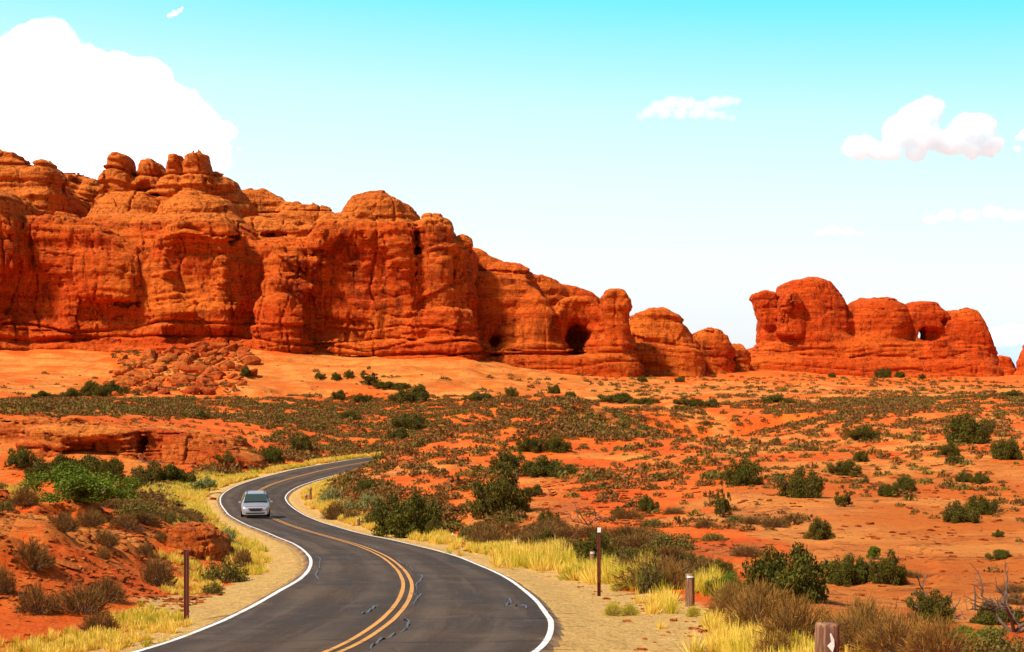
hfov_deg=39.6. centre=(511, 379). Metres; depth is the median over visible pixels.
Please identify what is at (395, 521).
juniper tree
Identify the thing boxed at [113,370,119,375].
boulder
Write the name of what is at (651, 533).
desert shrub
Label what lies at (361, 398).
juniper tree
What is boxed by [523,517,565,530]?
desert shrub
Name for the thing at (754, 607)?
desert shrub
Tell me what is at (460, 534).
desert shrub
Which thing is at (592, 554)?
wooden post
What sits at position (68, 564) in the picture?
boulder
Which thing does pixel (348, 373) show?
juniper tree
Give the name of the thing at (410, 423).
juniper tree
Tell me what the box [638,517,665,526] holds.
desert shrub
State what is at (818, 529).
juniper tree
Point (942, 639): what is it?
desert shrub
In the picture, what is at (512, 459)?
juniper tree
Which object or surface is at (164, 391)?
boulder
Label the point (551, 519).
desert shrub
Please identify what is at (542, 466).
juniper tree
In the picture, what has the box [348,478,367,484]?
desert shrub
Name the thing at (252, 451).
juniper tree
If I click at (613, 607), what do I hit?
rabbitbrush
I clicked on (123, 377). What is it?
boulder
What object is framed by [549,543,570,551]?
desert shrub
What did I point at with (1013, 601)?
desert shrub
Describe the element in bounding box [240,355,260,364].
boulder
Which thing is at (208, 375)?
boulder
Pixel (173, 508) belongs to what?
desert shrub
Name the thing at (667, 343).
rock dome
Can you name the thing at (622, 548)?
desert shrub
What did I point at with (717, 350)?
rock dome
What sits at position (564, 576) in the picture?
rabbitbrush
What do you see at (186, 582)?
steel post
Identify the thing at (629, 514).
desert shrub
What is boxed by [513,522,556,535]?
desert shrub
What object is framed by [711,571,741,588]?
juniper tree
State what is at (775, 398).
juniper tree
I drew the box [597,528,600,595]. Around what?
steel post
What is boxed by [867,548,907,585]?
juniper tree
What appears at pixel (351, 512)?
desert shrub
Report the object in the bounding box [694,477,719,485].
desert shrub
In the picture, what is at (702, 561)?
desert shrub
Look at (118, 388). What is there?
juniper tree
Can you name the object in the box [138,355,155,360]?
boulder
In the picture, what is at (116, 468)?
juniper tree
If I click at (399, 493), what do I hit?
desert shrub
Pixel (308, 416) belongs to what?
desert brush
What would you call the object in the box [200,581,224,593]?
desert shrub
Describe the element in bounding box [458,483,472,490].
desert shrub
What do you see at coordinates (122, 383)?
boulder
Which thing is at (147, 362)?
boulder
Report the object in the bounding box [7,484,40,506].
desert shrub
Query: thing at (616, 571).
rabbitbrush
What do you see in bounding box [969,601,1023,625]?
juniper tree
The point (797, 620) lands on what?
desert shrub
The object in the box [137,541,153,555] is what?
desert shrub
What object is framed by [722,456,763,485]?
juniper tree
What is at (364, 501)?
sagebrush
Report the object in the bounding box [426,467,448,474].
desert shrub
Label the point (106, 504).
desert shrub
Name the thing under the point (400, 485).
desert shrub
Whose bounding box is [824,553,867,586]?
juniper tree
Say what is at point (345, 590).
road
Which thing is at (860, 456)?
juniper tree
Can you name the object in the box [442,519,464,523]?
desert shrub
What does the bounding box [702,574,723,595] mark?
desert shrub
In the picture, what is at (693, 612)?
rabbitbrush
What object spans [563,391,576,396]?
juniper tree
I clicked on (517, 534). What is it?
desert shrub
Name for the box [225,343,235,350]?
boulder
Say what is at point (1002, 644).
desert shrub
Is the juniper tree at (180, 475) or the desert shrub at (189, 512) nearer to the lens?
the desert shrub at (189, 512)
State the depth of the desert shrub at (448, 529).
78.49 m
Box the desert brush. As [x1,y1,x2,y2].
[0,348,1023,609]
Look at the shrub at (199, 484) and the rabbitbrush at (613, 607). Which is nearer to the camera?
the rabbitbrush at (613, 607)
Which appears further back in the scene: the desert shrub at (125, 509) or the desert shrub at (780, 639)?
the desert shrub at (125, 509)
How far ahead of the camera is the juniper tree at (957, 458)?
108.18 m
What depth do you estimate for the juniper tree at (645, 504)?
76.49 m
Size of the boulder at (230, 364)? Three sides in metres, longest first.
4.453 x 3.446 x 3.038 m
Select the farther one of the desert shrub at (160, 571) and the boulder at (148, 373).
the boulder at (148, 373)
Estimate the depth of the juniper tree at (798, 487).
81.47 m
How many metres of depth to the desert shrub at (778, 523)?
64.21 m
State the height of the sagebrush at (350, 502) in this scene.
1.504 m
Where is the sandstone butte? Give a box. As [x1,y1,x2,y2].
[746,277,1003,377]
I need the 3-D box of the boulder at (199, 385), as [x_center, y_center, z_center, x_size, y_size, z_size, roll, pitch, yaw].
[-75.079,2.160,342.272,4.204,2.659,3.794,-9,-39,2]
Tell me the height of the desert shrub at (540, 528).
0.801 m
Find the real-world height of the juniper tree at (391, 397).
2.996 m
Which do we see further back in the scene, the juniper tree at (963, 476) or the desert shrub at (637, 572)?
the juniper tree at (963, 476)
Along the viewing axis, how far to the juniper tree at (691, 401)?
244.47 m
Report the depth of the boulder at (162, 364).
393.84 m
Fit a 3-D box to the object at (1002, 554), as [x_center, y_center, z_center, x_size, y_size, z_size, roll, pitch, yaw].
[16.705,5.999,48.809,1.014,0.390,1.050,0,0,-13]
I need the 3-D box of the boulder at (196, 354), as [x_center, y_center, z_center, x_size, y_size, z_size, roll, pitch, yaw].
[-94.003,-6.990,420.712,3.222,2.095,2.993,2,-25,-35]
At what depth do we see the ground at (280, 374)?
88.48 m
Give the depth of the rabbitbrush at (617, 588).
39.02 m
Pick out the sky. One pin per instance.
(693, 159)
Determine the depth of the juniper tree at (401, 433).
223.05 m
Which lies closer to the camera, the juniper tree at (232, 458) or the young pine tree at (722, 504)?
the young pine tree at (722, 504)
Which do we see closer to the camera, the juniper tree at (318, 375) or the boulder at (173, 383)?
the boulder at (173, 383)
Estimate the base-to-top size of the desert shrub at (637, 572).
1.100 m
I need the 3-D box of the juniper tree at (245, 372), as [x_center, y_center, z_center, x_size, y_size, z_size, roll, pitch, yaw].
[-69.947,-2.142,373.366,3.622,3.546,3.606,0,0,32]
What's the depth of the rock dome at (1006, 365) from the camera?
639.93 m
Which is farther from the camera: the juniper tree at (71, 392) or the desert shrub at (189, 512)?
the juniper tree at (71, 392)
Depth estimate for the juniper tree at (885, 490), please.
84.38 m
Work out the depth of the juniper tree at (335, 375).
381.79 m
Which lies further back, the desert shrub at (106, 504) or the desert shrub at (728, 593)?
the desert shrub at (106, 504)
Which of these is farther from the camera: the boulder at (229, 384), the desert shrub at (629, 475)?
the boulder at (229, 384)
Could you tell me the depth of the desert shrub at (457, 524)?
78.88 m
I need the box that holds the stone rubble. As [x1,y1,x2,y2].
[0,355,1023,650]
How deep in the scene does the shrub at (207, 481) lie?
131.04 m
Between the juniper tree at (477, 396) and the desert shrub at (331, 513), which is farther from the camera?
the juniper tree at (477, 396)
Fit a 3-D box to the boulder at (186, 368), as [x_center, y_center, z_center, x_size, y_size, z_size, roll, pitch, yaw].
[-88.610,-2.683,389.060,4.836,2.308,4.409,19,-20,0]
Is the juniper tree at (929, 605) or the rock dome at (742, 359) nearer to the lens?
the juniper tree at (929, 605)
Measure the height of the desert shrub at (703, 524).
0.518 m
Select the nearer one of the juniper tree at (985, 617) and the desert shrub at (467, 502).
the juniper tree at (985, 617)
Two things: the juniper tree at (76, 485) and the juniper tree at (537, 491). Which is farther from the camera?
the juniper tree at (537, 491)
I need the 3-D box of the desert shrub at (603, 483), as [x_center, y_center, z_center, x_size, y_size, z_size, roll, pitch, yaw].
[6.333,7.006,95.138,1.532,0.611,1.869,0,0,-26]
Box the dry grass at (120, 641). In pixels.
[0,450,851,651]
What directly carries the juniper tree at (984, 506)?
on the ground at (280, 374)
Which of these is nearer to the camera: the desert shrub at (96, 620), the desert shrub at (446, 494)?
the desert shrub at (96, 620)
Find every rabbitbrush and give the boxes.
[556,561,584,580]
[601,561,632,583]
[602,600,624,615]
[608,579,628,591]
[621,602,639,615]
[685,605,702,616]
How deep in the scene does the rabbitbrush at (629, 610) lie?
30.25 m
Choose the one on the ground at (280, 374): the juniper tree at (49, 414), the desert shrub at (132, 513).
the desert shrub at (132, 513)
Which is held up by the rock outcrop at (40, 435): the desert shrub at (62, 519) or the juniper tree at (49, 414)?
the juniper tree at (49, 414)
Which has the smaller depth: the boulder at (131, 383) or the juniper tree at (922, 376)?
the boulder at (131, 383)
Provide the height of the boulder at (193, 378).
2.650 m
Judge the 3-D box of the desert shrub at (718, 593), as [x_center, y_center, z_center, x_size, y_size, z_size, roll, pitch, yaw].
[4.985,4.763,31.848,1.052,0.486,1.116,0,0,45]
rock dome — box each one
[629,307,705,376]
[693,327,735,373]
[732,343,750,370]
[998,355,1015,374]
[1013,345,1023,374]
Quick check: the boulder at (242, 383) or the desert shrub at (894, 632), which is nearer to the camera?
the desert shrub at (894, 632)
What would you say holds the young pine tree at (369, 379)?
on the ground at (280, 374)
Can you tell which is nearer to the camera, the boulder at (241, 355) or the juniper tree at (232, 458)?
the juniper tree at (232, 458)
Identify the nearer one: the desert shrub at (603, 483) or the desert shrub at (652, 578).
the desert shrub at (652, 578)
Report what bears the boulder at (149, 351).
on the ground at (280, 374)
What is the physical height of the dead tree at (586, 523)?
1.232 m
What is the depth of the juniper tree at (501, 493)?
81.25 m
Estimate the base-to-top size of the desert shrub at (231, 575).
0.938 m
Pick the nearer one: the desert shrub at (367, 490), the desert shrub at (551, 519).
the desert shrub at (551, 519)
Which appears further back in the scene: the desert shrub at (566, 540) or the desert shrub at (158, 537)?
the desert shrub at (566, 540)
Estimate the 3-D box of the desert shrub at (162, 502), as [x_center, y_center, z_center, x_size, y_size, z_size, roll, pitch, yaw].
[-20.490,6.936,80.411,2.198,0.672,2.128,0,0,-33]
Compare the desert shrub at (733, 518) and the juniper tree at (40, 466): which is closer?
the desert shrub at (733, 518)
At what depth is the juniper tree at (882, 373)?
527.91 m
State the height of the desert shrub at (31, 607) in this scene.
0.810 m
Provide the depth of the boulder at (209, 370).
382.08 m
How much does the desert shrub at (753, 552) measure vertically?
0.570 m
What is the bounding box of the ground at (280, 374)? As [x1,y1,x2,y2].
[0,346,1023,651]
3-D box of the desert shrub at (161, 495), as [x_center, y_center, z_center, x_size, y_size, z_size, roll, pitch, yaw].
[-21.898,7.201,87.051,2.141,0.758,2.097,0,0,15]
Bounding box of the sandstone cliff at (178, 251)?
[0,149,483,360]
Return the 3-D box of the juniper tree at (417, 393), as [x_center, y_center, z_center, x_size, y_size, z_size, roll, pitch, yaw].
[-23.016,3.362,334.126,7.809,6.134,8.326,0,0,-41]
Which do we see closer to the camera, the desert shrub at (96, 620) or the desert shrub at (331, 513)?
the desert shrub at (96, 620)
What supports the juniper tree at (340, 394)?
on the ground at (280, 374)
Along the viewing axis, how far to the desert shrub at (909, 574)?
45.34 m
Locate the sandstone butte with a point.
(817, 325)
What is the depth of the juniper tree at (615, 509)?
74.81 m
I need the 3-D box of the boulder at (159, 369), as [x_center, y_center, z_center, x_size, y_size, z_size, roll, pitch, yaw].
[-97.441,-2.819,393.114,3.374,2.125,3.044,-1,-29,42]
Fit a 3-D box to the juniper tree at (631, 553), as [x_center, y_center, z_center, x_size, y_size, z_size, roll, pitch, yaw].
[4.188,5.879,46.017,1.557,0.924,1.605,0,0,6]
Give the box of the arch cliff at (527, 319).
[472,247,643,376]
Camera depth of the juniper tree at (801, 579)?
30.38 m
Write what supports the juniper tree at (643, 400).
on the ground at (280, 374)
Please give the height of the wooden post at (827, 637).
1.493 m
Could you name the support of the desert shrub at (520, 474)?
on the ground at (280, 374)
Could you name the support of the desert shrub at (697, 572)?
on the ground at (280, 374)
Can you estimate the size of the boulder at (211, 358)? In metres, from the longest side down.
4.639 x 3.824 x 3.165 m
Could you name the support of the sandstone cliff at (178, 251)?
on the ground at (280, 374)
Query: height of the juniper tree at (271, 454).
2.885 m
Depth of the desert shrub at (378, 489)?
112.33 m
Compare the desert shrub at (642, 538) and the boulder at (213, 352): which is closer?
the desert shrub at (642, 538)
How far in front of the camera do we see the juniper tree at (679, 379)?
442.24 m
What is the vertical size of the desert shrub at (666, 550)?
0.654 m
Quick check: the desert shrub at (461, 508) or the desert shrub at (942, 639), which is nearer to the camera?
the desert shrub at (942, 639)
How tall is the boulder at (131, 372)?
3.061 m
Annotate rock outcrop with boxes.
[0,414,269,468]
[159,521,236,560]
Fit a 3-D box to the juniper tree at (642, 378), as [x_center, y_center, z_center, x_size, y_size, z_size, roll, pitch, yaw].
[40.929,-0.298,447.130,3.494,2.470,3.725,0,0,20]
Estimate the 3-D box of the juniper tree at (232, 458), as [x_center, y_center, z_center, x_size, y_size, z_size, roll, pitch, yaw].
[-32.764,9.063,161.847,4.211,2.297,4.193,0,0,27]
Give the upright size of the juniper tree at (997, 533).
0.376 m
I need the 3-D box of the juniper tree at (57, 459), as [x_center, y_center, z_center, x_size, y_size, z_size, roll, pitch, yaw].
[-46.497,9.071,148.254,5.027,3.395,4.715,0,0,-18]
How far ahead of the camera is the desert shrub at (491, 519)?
77.24 m
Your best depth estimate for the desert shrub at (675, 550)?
48.39 m
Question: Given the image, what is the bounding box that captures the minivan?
[238,490,272,516]
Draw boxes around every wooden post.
[309,487,311,499]
[590,551,594,560]
[685,573,694,606]
[815,622,839,651]
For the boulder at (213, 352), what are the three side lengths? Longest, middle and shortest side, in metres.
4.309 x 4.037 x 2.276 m
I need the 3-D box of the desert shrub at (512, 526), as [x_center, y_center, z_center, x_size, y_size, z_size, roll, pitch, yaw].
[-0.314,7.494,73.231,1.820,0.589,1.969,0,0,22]
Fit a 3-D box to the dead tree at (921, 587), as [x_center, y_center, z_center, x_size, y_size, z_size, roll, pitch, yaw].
[8.840,4.599,29.752,1.264,1.182,1.760,0,0,0]
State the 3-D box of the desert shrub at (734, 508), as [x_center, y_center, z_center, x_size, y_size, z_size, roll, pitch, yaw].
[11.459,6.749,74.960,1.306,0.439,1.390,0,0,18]
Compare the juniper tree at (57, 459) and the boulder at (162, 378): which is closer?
the juniper tree at (57, 459)
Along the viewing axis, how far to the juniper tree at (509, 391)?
331.25 m
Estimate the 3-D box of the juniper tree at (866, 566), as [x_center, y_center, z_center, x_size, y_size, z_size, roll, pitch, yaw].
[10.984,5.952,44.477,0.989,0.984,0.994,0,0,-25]
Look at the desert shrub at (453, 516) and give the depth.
84.00 m
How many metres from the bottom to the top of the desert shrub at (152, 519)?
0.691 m
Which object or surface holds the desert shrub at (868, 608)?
on the ground at (280, 374)
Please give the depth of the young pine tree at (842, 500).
75.19 m
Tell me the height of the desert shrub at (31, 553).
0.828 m
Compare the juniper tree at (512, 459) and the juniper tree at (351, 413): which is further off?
the juniper tree at (351, 413)
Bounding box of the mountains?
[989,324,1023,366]
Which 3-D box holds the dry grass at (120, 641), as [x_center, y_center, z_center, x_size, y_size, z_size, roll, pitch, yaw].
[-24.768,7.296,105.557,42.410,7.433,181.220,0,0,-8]
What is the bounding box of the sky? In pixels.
[0,0,1023,348]
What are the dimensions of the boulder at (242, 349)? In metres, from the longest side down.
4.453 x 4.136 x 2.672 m
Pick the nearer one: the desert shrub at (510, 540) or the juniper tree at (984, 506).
the desert shrub at (510, 540)
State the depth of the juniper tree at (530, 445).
140.41 m
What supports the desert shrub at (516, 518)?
on the ground at (280, 374)
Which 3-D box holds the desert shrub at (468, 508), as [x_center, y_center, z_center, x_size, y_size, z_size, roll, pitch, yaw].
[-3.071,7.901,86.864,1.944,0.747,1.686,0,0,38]
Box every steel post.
[184,550,188,618]
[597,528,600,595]
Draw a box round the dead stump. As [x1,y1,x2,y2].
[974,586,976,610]
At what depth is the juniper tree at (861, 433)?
141.98 m
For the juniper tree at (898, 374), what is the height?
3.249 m
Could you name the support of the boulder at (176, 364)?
on the ground at (280, 374)
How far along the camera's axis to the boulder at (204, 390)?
335.44 m
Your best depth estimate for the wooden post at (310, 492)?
126.54 m
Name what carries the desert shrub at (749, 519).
on the ground at (280, 374)
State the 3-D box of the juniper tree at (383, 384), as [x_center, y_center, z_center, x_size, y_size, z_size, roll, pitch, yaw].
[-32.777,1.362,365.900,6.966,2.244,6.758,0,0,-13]
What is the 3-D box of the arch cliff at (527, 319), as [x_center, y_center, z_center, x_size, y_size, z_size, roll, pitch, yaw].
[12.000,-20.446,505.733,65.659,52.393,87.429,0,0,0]
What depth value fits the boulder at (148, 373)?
375.69 m
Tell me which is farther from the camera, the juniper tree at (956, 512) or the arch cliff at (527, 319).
the arch cliff at (527, 319)
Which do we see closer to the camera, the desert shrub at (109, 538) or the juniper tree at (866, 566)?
the desert shrub at (109, 538)
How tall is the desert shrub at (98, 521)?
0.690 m
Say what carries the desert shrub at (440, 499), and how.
on the ground at (280, 374)
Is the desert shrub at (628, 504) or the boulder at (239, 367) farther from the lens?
the boulder at (239, 367)
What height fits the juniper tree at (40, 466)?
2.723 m
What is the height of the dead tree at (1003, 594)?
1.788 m
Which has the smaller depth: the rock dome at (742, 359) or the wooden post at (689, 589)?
the wooden post at (689, 589)
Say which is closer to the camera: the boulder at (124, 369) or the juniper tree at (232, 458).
the juniper tree at (232, 458)
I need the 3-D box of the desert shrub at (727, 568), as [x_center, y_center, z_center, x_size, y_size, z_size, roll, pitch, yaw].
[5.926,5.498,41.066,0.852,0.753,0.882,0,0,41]
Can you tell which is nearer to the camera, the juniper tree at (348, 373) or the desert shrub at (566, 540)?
the desert shrub at (566, 540)
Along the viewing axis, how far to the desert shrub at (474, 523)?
76.37 m
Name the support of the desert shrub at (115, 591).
on the ground at (280, 374)
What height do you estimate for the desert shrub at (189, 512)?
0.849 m
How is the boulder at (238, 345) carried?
on the ground at (280, 374)
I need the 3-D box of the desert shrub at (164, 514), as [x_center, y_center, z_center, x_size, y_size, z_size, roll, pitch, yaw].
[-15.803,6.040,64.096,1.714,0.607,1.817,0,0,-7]
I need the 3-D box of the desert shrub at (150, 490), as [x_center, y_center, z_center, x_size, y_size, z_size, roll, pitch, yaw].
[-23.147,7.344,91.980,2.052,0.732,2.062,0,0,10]
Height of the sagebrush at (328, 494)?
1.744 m
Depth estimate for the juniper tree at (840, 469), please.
100.41 m
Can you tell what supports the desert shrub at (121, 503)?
on the ground at (280, 374)
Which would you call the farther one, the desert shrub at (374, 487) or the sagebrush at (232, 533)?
the desert shrub at (374, 487)
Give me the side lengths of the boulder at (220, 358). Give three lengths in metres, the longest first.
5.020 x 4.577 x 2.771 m
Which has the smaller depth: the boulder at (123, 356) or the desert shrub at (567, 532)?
the desert shrub at (567, 532)
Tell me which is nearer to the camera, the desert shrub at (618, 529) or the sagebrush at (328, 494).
the desert shrub at (618, 529)
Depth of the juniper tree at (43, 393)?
293.01 m
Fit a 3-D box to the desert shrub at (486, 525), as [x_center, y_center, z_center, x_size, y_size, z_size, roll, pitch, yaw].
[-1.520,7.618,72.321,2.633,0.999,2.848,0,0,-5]
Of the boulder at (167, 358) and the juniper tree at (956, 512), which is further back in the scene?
the boulder at (167, 358)
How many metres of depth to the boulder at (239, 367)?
385.41 m
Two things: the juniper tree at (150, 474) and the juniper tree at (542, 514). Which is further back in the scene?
the juniper tree at (150, 474)
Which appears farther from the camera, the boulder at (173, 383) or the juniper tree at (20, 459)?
the boulder at (173, 383)
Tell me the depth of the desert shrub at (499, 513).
78.48 m
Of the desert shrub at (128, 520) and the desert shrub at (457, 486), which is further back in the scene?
the desert shrub at (457, 486)
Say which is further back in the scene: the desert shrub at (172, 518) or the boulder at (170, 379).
the boulder at (170, 379)
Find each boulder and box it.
[56,559,80,569]
[111,391,119,395]
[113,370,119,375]
[115,381,126,386]
[118,354,127,359]
[118,375,131,380]
[120,366,133,374]
[124,380,135,386]
[125,358,136,365]
[125,370,142,376]
[130,377,141,383]
[135,360,144,364]
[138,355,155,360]
[141,383,157,391]
[142,348,156,359]
[142,369,154,378]
[143,358,155,367]
[154,362,167,368]
[154,365,163,372]
[154,376,165,381]
[157,355,171,363]
[158,388,169,393]
[164,346,183,353]
[166,353,178,361]
[167,377,175,382]
[168,374,187,382]
[171,380,183,385]
[172,361,186,369]
[174,349,188,355]
[178,353,192,364]
[180,364,194,372]
[180,377,188,384]
[183,386,199,394]
[188,376,196,382]
[189,352,199,358]
[192,341,209,347]
[193,365,207,373]
[195,345,207,352]
[195,382,207,388]
[196,377,212,382]
[198,379,206,383]
[199,386,215,394]
[202,367,213,373]
[204,355,215,364]
[206,373,215,377]
[207,349,217,355]
[209,382,217,386]
[210,342,229,348]
[211,371,225,375]
[212,374,222,380]
[214,359,228,366]
[216,356,224,361]
[219,366,227,371]
[220,360,234,368]
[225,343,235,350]
[226,382,235,387]
[235,364,244,371]
[236,343,243,348]
[236,380,246,385]
[237,346,250,352]
[238,352,254,359]
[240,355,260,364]
[250,368,257,376]
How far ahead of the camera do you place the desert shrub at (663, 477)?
98.90 m
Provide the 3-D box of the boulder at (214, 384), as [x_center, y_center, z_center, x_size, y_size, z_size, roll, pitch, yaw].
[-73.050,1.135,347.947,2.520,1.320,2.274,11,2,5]
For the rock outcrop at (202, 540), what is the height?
2.577 m
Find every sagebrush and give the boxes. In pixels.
[221,524,237,545]
[315,485,345,502]
[324,495,358,511]
[356,490,382,509]
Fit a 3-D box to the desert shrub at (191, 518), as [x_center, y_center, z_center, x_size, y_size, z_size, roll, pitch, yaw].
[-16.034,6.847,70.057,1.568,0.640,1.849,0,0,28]
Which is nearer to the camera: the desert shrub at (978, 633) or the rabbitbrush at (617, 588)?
the desert shrub at (978, 633)
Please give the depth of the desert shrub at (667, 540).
52.61 m
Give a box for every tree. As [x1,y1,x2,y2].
[4,445,38,467]
[17,460,140,503]
[23,457,62,478]
[30,390,57,397]
[43,452,88,478]
[45,412,61,417]
[57,387,83,396]
[80,454,120,475]
[81,378,111,396]
[98,456,125,479]
[105,380,130,393]
[116,474,149,489]
[130,460,171,483]
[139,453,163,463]
[155,462,196,483]
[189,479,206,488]
[193,409,210,418]
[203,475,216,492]
[213,449,237,466]
[236,435,248,443]
[239,366,252,376]
[240,448,261,455]
[259,443,284,462]
[290,432,312,450]
[314,372,326,378]
[331,372,341,379]
[331,389,345,398]
[339,410,360,418]
[344,369,354,377]
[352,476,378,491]
[353,393,372,401]
[359,366,378,384]
[368,496,399,523]
[370,490,442,538]
[372,381,393,387]
[385,392,401,401]
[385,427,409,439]
[390,382,411,388]
[390,413,426,428]
[396,382,430,402]
[425,516,450,534]
[460,391,491,400]
[469,461,532,516]
[488,446,524,473]
[505,386,518,396]
[514,432,546,451]
[521,455,578,477]
[528,484,542,496]
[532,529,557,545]
[536,508,558,522]
[539,433,572,451]
[547,384,559,393]
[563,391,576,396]
[564,501,603,525]
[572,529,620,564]
[596,391,632,402]
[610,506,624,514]
[619,546,660,560]
[626,397,661,403]
[637,376,647,380]
[638,494,659,511]
[673,397,701,405]
[674,376,684,381]
[678,551,704,563]
[701,398,719,406]
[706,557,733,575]
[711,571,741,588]
[714,480,731,517]
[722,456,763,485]
[739,541,830,603]
[760,394,794,402]
[775,467,824,497]
[801,516,835,539]
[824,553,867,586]
[825,458,862,475]
[827,373,835,377]
[833,485,852,506]
[841,423,882,440]
[851,555,872,582]
[852,450,868,461]
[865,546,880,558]
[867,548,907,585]
[874,367,891,377]
[877,483,899,496]
[892,475,916,491]
[893,371,905,377]
[906,588,955,623]
[915,573,965,621]
[918,373,926,378]
[936,441,959,455]
[942,500,980,522]
[943,412,994,443]
[944,453,964,463]
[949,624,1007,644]
[954,562,1023,619]
[955,471,972,481]
[965,494,998,514]
[966,564,1023,632]
[969,471,988,483]
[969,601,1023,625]
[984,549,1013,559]
[989,437,1022,459]
[991,529,1004,537]
[1000,389,1022,395]
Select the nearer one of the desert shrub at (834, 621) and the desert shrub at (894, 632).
the desert shrub at (894, 632)
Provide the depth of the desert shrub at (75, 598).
29.18 m
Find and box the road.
[132,457,578,651]
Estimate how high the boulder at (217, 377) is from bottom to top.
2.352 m
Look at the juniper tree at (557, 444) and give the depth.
141.33 m
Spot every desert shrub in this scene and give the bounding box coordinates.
[0,481,7,488]
[0,497,17,511]
[0,560,17,595]
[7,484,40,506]
[9,535,57,569]
[12,580,63,615]
[45,508,83,532]
[51,579,115,615]
[73,506,107,526]
[78,609,119,632]
[85,573,130,603]
[92,528,121,546]
[96,498,115,507]
[96,544,111,559]
[106,498,147,508]
[108,512,139,529]
[111,499,165,518]
[114,500,156,513]
[116,511,144,519]
[128,496,155,503]
[133,509,163,525]
[136,496,166,503]
[137,491,165,502]
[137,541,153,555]
[139,551,178,586]
[141,487,167,496]
[142,496,169,506]
[153,504,184,514]
[154,530,166,541]
[155,509,174,519]
[161,511,190,524]
[166,499,185,506]
[182,507,201,518]
[183,514,199,522]
[192,509,213,523]
[199,556,254,583]
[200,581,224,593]
[231,546,253,566]
[321,499,346,519]
[341,507,362,520]
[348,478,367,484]
[360,487,379,495]
[360,511,372,523]
[368,485,390,494]
[370,480,390,488]
[375,462,396,469]
[383,495,401,502]
[384,488,410,498]
[389,484,416,490]
[425,494,449,502]
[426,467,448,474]
[432,521,462,533]
[436,491,459,499]
[441,503,469,513]
[441,509,467,521]
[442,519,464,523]
[444,503,470,513]
[445,520,467,531]
[451,483,468,489]
[457,523,479,539]
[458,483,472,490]
[460,476,484,483]
[461,498,476,506]
[461,526,490,546]
[463,520,500,533]
[465,464,489,469]
[468,520,493,527]
[474,527,508,544]
[477,515,497,524]
[482,511,496,521]
[491,520,521,529]
[492,508,526,518]
[492,511,524,523]
[505,528,538,540]
[506,533,534,542]
[512,470,528,476]
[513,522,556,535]
[520,528,565,546]
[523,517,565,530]
[525,524,559,534]
[527,515,569,527]
[535,526,562,534]
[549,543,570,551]
[552,538,581,546]
[554,524,593,538]
[574,524,615,537]
[576,483,599,491]
[592,495,622,502]
[598,480,618,487]
[604,522,652,539]
[605,534,633,548]
[606,549,671,568]
[608,531,647,548]
[608,545,630,553]
[609,507,645,519]
[610,524,663,539]
[611,552,701,590]
[613,472,636,478]
[617,531,663,550]
[623,499,638,507]
[629,528,673,542]
[635,561,671,593]
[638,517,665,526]
[639,532,700,552]
[647,475,670,480]
[650,545,681,560]
[652,560,705,572]
[659,545,696,560]
[659,559,684,589]
[661,506,685,514]
[681,553,740,577]
[681,567,713,582]
[691,518,719,528]
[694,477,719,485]
[699,532,726,541]
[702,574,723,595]
[702,577,761,617]
[709,583,740,601]
[717,504,740,510]
[722,574,809,629]
[723,514,746,523]
[727,544,766,557]
[741,515,766,524]
[745,626,806,651]
[750,589,840,642]
[759,516,790,527]
[779,513,804,521]
[801,612,856,643]
[810,590,903,651]
[846,600,940,651]
[893,611,993,651]
[906,570,924,578]
[962,624,1023,651]
[992,582,1023,593]
[995,592,1023,605]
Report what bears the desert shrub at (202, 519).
on the ground at (280, 374)
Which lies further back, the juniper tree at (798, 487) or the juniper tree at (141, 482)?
the juniper tree at (141, 482)
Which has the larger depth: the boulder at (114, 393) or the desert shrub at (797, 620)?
the boulder at (114, 393)
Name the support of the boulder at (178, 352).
on the ground at (280, 374)
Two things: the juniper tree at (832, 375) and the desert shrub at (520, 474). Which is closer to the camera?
the desert shrub at (520, 474)
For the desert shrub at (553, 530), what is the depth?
65.64 m
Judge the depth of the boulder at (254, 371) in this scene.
374.55 m
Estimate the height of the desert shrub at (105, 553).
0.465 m
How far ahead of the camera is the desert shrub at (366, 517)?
94.79 m
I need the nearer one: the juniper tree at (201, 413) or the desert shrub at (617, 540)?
the desert shrub at (617, 540)
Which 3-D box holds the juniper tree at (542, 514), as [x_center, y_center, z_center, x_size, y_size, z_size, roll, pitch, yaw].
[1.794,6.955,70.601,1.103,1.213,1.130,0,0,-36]
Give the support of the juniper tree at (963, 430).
on the ground at (280, 374)
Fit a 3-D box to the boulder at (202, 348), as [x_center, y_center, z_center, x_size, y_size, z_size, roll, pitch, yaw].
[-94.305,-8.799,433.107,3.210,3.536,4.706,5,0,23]
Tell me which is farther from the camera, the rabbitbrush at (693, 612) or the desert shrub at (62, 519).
the desert shrub at (62, 519)
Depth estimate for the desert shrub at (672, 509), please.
73.73 m

